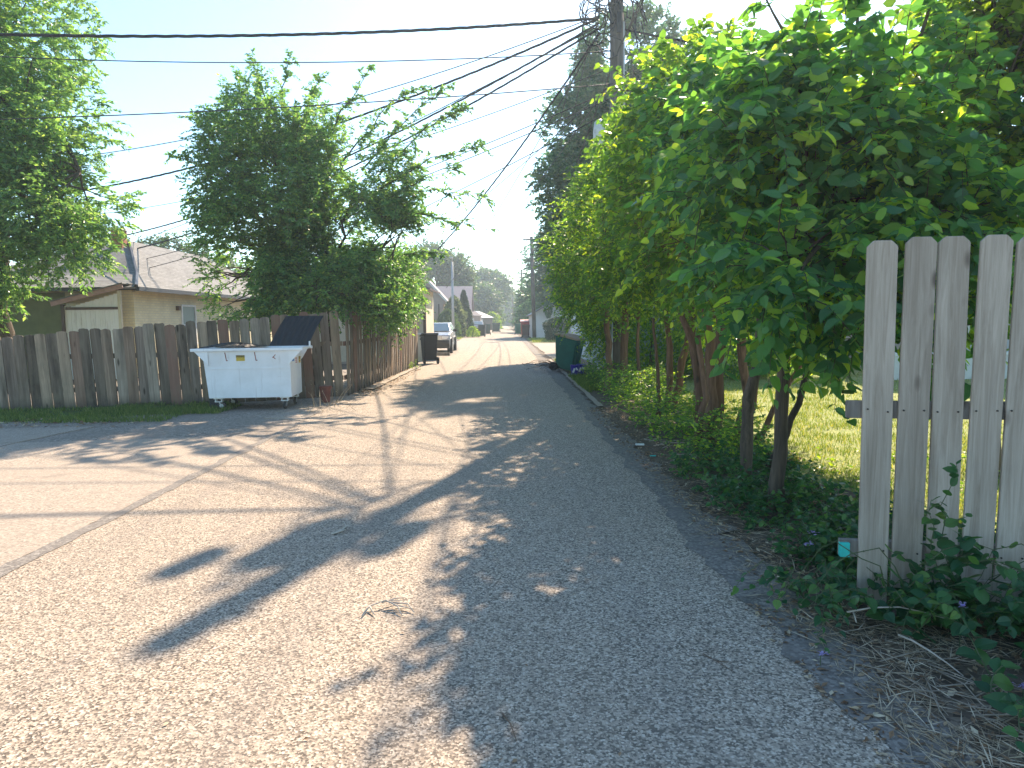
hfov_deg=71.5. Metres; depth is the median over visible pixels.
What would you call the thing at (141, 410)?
strip grass
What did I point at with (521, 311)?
bush
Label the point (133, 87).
sky
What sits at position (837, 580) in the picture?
trailing weed
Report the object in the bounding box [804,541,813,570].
violet flower
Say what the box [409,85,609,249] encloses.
overhead wire
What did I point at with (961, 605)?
violet flower
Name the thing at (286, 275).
elm tree
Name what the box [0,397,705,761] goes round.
leaf litter
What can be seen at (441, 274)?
tree
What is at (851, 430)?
lawn
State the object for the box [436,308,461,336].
dark bush
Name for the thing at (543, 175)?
overhead wire
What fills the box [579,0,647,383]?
utility pole
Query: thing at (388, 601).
fallen twig
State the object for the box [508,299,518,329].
tree
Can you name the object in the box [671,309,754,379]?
yard bush
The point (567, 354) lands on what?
wheeled cart
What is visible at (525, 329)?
wheeled cart
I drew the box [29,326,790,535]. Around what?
ground
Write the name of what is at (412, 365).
green weed
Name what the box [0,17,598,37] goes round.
overhead wire
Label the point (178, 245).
tree
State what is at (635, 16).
overhead wire
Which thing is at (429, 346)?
wheeled cart
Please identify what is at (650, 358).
yard bush
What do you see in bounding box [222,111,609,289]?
overhead wire
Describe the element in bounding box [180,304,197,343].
door
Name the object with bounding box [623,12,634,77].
overhead wire
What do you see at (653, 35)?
overhead wire
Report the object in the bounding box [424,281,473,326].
gabled house
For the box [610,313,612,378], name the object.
fence post
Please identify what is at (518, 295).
tree
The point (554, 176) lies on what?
hackberry tree
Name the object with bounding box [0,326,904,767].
road
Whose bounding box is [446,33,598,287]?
overhead wire
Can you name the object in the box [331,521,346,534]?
fallen twig
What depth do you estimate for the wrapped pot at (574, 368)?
19.24 m
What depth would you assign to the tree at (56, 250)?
42.39 m
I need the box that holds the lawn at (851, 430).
[651,367,1006,531]
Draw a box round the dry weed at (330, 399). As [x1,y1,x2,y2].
[308,384,350,406]
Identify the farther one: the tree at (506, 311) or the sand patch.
the tree at (506, 311)
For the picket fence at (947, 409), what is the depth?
3.51 m
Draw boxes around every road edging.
[0,411,321,576]
[520,338,985,767]
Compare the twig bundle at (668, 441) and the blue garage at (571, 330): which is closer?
the twig bundle at (668, 441)
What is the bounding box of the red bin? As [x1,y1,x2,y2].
[520,319,528,334]
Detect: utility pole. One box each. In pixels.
[523,236,535,337]
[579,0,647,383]
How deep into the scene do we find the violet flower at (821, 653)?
3.06 m
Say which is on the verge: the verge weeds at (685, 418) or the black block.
the verge weeds at (685, 418)
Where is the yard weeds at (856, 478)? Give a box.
[789,445,999,522]
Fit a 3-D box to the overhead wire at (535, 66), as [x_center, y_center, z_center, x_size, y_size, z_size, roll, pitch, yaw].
[-5.630,-5.939,19.481,17.739,3.396,0.050,3,6,33]
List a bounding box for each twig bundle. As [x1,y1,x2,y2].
[644,434,691,454]
[828,615,1023,757]
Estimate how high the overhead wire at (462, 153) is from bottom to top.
2.721 m
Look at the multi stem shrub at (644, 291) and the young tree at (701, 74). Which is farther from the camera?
the multi stem shrub at (644, 291)
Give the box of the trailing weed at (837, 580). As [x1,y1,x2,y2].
[731,556,962,652]
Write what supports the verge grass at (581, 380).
on the verge
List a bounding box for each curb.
[367,364,423,388]
[549,359,602,405]
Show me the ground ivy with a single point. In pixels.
(839, 520)
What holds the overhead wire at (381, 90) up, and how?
attached to the utility pole at (617, 22)
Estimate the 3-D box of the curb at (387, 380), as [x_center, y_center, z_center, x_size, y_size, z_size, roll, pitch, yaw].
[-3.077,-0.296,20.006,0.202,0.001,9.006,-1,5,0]
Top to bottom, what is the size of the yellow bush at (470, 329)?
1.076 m
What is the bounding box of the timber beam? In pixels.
[437,353,449,355]
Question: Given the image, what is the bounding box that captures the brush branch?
[524,360,563,369]
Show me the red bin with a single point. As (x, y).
(524, 321)
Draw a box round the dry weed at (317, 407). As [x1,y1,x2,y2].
[283,401,355,416]
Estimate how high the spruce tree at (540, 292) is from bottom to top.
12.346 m
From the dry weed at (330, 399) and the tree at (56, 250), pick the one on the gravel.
the dry weed at (330, 399)
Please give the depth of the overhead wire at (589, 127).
19.10 m
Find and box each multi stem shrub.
[533,166,696,392]
[556,99,754,417]
[584,13,860,450]
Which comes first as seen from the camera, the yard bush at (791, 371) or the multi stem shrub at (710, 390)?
the multi stem shrub at (710, 390)
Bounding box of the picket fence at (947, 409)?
[837,234,1023,602]
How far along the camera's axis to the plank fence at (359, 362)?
16.94 m
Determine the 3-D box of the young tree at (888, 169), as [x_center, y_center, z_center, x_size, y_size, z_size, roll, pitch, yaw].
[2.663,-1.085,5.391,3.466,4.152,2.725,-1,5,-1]
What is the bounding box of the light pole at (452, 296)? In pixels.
[450,257,458,339]
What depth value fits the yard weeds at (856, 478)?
6.88 m
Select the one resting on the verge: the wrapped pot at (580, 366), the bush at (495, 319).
the wrapped pot at (580, 366)
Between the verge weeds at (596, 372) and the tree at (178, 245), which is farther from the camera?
the tree at (178, 245)
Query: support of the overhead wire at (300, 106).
attached to the utility pole at (617, 22)
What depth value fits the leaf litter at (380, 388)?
11.32 m
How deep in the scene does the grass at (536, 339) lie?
50.28 m
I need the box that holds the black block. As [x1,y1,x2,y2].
[209,398,220,407]
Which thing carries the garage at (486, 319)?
on the ground at (344, 366)
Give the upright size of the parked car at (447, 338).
1.428 m
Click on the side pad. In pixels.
(549, 349)
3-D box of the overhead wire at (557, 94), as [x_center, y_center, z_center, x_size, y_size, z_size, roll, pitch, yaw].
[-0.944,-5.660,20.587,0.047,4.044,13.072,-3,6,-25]
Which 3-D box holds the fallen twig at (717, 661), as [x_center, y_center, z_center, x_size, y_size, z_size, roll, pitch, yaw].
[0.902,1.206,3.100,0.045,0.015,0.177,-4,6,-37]
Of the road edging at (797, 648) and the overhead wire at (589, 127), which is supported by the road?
the road edging at (797, 648)
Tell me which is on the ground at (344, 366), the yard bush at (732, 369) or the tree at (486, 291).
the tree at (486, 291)
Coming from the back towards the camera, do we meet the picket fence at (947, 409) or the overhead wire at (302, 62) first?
the overhead wire at (302, 62)
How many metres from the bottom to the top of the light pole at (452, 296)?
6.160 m
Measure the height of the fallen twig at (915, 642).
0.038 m
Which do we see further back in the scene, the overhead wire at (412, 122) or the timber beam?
the timber beam
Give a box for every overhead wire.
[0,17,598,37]
[0,51,609,62]
[0,83,612,119]
[86,20,595,189]
[88,15,597,155]
[103,71,603,213]
[127,22,598,234]
[135,25,598,241]
[137,27,598,248]
[147,92,606,258]
[149,98,609,267]
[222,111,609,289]
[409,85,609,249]
[420,32,599,267]
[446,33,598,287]
[448,83,609,281]
[526,0,589,236]
[533,72,609,251]
[571,4,597,122]
[616,0,641,54]
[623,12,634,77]
[625,28,702,45]
[626,0,643,35]
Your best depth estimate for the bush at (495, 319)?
108.95 m
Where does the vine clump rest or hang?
attached to the garage at (540, 318)
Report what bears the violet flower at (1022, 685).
on the verge
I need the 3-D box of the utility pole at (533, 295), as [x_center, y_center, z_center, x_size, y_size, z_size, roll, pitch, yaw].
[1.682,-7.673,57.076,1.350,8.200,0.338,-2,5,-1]
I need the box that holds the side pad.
[531,343,555,359]
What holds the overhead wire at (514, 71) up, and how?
attached to the utility pole at (617, 22)
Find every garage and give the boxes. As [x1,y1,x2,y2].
[319,283,439,361]
[472,311,482,331]
[476,311,493,329]
[527,303,567,337]
[568,251,750,374]
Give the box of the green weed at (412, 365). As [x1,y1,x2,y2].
[398,361,420,368]
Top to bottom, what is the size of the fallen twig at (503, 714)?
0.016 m
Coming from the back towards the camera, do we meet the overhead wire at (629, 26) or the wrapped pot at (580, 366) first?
the wrapped pot at (580, 366)
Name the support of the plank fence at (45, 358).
on the grass strip
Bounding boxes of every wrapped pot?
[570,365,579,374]
[576,364,584,373]
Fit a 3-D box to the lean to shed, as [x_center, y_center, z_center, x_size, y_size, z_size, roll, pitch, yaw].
[-11.471,-1.454,19.613,1.991,2.613,0.800,-1,5,-1]
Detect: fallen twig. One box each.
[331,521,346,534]
[362,597,414,616]
[502,712,516,740]
[703,653,732,670]
[847,606,943,622]
[898,634,963,675]
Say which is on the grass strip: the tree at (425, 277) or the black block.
the black block
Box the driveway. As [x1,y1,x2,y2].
[0,408,323,565]
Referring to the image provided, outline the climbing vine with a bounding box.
[773,459,1023,752]
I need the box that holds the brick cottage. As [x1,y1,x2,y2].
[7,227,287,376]
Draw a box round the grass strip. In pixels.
[0,404,213,421]
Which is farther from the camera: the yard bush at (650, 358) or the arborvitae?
the arborvitae
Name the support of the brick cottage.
on the ground at (344, 366)
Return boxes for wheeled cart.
[419,333,439,363]
[478,325,485,336]
[484,324,490,334]
[491,323,500,331]
[514,324,520,334]
[521,324,529,337]
[549,333,585,370]
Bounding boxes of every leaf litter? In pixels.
[0,369,419,427]
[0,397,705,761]
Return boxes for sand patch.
[437,348,459,357]
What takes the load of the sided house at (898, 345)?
on the lawn at (851, 430)
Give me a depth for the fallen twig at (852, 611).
3.35 m
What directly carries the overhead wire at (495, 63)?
attached to the utility pole at (617, 22)
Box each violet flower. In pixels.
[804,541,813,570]
[818,651,828,665]
[958,601,965,646]
[1012,682,1023,696]
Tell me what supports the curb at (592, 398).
on the road edging at (797, 648)
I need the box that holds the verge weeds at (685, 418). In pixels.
[593,361,793,461]
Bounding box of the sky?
[1,0,1023,293]
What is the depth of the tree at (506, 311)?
184.54 m
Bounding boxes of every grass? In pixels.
[0,400,241,423]
[457,336,554,341]
[554,357,618,391]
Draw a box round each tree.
[0,0,150,383]
[9,227,104,264]
[136,230,250,277]
[163,48,498,384]
[384,249,435,312]
[408,237,480,300]
[472,263,515,306]
[473,280,507,328]
[500,291,517,325]
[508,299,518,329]
[514,275,547,317]
[515,219,564,309]
[523,0,688,277]
[623,20,1023,489]
[631,0,1023,511]
[872,0,1023,475]
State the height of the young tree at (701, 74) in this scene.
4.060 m
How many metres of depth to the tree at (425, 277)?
62.00 m
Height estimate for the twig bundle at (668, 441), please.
0.025 m
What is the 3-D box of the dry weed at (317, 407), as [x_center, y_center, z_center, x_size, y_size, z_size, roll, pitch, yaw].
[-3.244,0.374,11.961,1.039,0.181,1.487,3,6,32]
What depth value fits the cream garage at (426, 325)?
26.50 m
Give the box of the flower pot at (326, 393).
[319,385,331,401]
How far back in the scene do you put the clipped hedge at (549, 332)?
49.30 m
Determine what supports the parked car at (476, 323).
on the road
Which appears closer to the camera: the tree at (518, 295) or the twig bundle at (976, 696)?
the twig bundle at (976, 696)
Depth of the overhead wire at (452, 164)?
16.28 m
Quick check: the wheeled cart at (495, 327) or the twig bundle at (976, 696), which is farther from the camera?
the wheeled cart at (495, 327)
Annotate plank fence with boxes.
[0,311,343,409]
[343,310,417,395]
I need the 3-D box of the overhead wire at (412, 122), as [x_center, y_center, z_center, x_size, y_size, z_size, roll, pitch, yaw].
[-5.785,-6.106,19.665,18.211,3.171,0.022,3,6,34]
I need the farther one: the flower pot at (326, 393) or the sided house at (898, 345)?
the sided house at (898, 345)
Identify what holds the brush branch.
on the road
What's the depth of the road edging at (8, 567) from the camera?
5.61 m
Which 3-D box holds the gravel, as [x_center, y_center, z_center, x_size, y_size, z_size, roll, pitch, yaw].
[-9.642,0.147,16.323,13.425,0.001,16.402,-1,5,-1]
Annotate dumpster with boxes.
[190,316,323,408]
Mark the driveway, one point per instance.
(50, 492)
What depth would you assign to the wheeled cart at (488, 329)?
73.46 m
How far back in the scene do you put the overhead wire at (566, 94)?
21.53 m
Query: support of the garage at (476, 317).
on the ground at (344, 366)
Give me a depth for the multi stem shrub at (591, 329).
14.21 m
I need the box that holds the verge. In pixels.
[561,373,1023,767]
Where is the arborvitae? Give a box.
[459,290,473,336]
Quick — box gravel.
[0,366,398,442]
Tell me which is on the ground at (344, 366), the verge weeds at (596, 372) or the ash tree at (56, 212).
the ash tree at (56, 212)
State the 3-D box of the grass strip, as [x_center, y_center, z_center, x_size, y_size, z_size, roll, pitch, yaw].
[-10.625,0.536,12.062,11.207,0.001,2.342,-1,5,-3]
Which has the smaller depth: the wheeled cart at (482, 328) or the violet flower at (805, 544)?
the violet flower at (805, 544)
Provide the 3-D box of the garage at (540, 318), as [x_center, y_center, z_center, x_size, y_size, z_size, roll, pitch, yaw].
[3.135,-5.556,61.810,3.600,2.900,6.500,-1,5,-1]
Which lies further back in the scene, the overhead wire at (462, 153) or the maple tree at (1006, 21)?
the overhead wire at (462, 153)
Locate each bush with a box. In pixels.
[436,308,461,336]
[443,295,467,335]
[466,326,480,336]
[487,311,501,328]
[511,301,536,331]
[628,301,695,380]
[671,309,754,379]
[746,302,826,378]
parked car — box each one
[434,323,456,352]
[473,321,483,330]
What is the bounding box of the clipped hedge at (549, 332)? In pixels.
[542,317,567,339]
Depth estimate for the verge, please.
3.37 m
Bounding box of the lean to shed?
[49,282,132,379]
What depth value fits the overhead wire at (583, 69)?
22.07 m
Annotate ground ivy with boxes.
[658,433,996,602]
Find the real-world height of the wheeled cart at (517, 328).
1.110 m
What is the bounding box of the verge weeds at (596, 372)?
[576,350,652,394]
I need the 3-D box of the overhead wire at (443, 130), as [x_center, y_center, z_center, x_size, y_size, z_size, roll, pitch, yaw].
[-5.707,-5.959,18.600,17.488,1.871,0.019,2,6,25]
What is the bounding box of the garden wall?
[894,351,1008,379]
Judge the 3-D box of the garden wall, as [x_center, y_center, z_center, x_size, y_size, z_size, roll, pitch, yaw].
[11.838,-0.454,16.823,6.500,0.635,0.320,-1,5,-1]
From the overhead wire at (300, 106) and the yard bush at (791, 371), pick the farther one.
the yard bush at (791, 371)
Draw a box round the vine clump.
[543,301,552,318]
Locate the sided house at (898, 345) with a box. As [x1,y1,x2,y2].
[820,215,1017,366]
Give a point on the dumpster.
(246, 370)
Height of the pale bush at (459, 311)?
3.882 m

